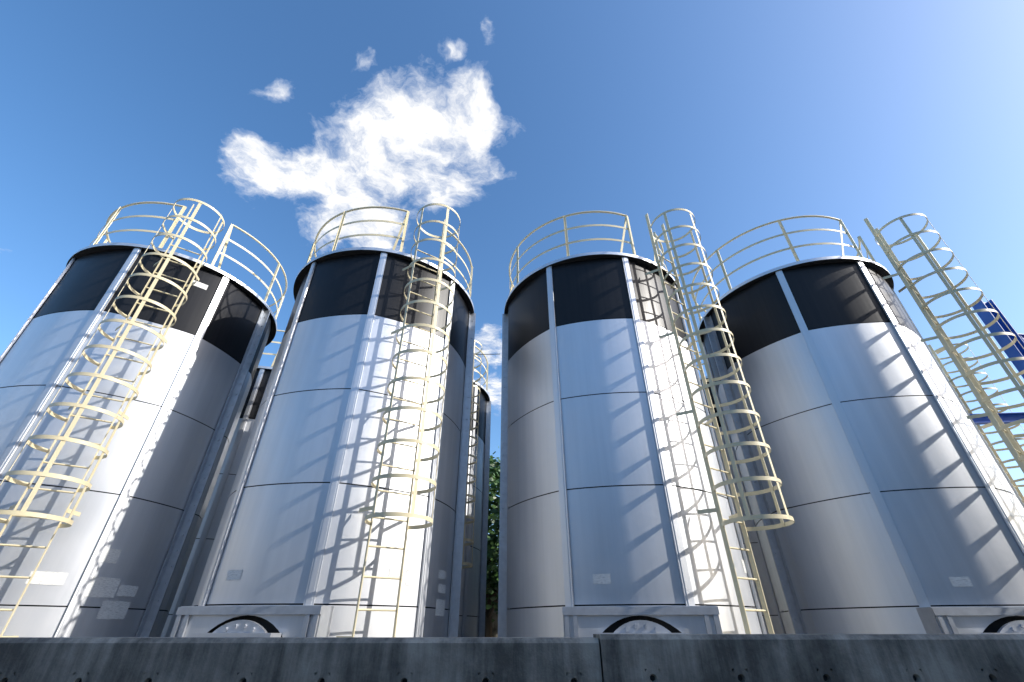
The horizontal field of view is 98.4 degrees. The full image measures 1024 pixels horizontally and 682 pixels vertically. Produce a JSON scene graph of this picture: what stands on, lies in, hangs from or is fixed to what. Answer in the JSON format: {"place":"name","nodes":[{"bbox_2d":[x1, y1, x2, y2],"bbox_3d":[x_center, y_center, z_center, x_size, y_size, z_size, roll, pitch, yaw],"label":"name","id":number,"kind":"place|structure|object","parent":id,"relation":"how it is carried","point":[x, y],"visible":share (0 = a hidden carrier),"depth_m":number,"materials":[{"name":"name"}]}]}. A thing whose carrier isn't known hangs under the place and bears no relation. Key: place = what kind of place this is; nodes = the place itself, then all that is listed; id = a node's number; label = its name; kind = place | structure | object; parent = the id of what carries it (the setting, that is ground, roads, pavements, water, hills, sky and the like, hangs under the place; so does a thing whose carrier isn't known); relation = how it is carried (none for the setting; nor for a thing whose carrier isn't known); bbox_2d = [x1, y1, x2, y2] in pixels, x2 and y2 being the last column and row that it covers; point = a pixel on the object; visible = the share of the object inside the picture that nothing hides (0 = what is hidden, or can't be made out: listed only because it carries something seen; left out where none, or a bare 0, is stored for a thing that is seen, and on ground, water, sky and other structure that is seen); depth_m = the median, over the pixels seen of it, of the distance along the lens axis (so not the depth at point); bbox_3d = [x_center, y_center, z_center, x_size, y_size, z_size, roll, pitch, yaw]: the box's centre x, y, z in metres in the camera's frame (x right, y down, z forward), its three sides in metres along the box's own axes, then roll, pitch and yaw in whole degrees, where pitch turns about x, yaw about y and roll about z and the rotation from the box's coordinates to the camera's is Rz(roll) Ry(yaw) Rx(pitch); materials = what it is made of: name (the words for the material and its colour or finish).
{"place":"outdoors","nodes":[
{"label":"outdoors","id":0,"kind":"place"},
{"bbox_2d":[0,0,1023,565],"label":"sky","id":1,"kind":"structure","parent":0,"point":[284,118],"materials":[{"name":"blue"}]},
{"label":"ground","id":2,"kind":"structure","parent":0,"visible":0},
{"bbox_2d":[485,446,499,636],"bbox_3d":[-0.960,7.324,15.044,5.662,7.286,5.062,-25,-41,33],"label":"tree","id":3,"kind":"object","parent":2,"relation":"on","point":[492,581],"visible":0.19,"depth_m":13.92,"materials":[{"name":"green plant"}]},
{"bbox_2d":[492,611,497,636],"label":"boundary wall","id":4,"kind":"structure","parent":2,"relation":"on","point":[495,626],"depth_m":15.56,"materials":[{"name":"concrete"}]},
{"bbox_2d":[0,634,1023,681],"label":"front wall","id":5,"kind":"structure","parent":2,"relation":"on","point":[797,658],"depth_m":2.03,"materials":[{"name":"concrete"}]},
{"bbox_3d":[0.000,5.994,6.836,28.000,0.516,10.000,0,-33,0],"label":"tank plinth","id":6,"kind":"object","parent":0,"visible":0},
{"bbox_2d":[0,198,286,636],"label":"tank","id":7,"kind":"object","parent":6,"relation":"on","point":[127,372],"visible":0.98,"depth_m":6.14,"materials":[{"name":"silver metal"}]},
{"bbox_2d":[161,330,284,636],"bbox_3d":[-6.302,3.561,10.378,3.474,7.429,3.859,0,-33,0],"label":"tank","id":8,"kind":"object","parent":6,"relation":"on","point":[195,566],"visible":0.04,"depth_m":8.95,"materials":[{"name":"silver metal"}]},
{"bbox_2d":[170,203,475,636],"bbox_3d":[-2.450,1.454,7.101,3.474,7.479,3.859,0,-33,0],"label":"tank","id":9,"kind":"object","parent":6,"relation":"on","point":[343,515],"visible":0.91,"depth_m":5.67,"materials":[{"name":"silver metal"}]},
{"bbox_2d":[458,340,490,636],"bbox_3d":[-2.303,3.617,10.464,3.474,7.429,3.859,0,-33,0],"label":"tank","id":10,"kind":"object","parent":6,"relation":"on","point":[472,595],"visible":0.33,"depth_m":9.80,"materials":[{"name":"silver metal"}]},
{"bbox_2d":[498,208,794,636],"bbox_3d":[1.549,1.511,7.187,3.474,7.479,3.859,0,-33,0],"label":"tank","id":11,"kind":"object","parent":6,"relation":"on","point":[618,515],"visible":0.95,"depth_m":5.79,"materials":[{"name":"silver metal"}]},
{"bbox_2d":[691,340,782,633],"bbox_3d":[5.694,3.730,10.637,3.474,7.429,3.859,0,-33,0],"label":"tank","id":12,"kind":"object","parent":6,"relation":"on","point":[771,607],"depth_m":8.86,"materials":[{"name":"silver metal"}]},
{"bbox_2d":[690,213,1023,633],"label":"tank","id":13,"kind":"object","parent":6,"relation":"on","point":[904,503],"visible":0.91,"depth_m":6.15,"materials":[{"name":"silver metal"}]},
{"bbox_2d":[927,343,1023,502],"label":"tank","id":14,"kind":"object","parent":6,"relation":"on","point":[993,450],"visible":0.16,"depth_m":10.20,"materials":[{"name":"metal"}]},
{"bbox_2d":[969,299,1023,424],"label":"blue steel structure","id":15,"kind":"object","parent":6,"relation":"on","point":[1016,349],"visible":0.52,"depth_m":8.03,"materials":[{"name":"blue paint"}]}
]}

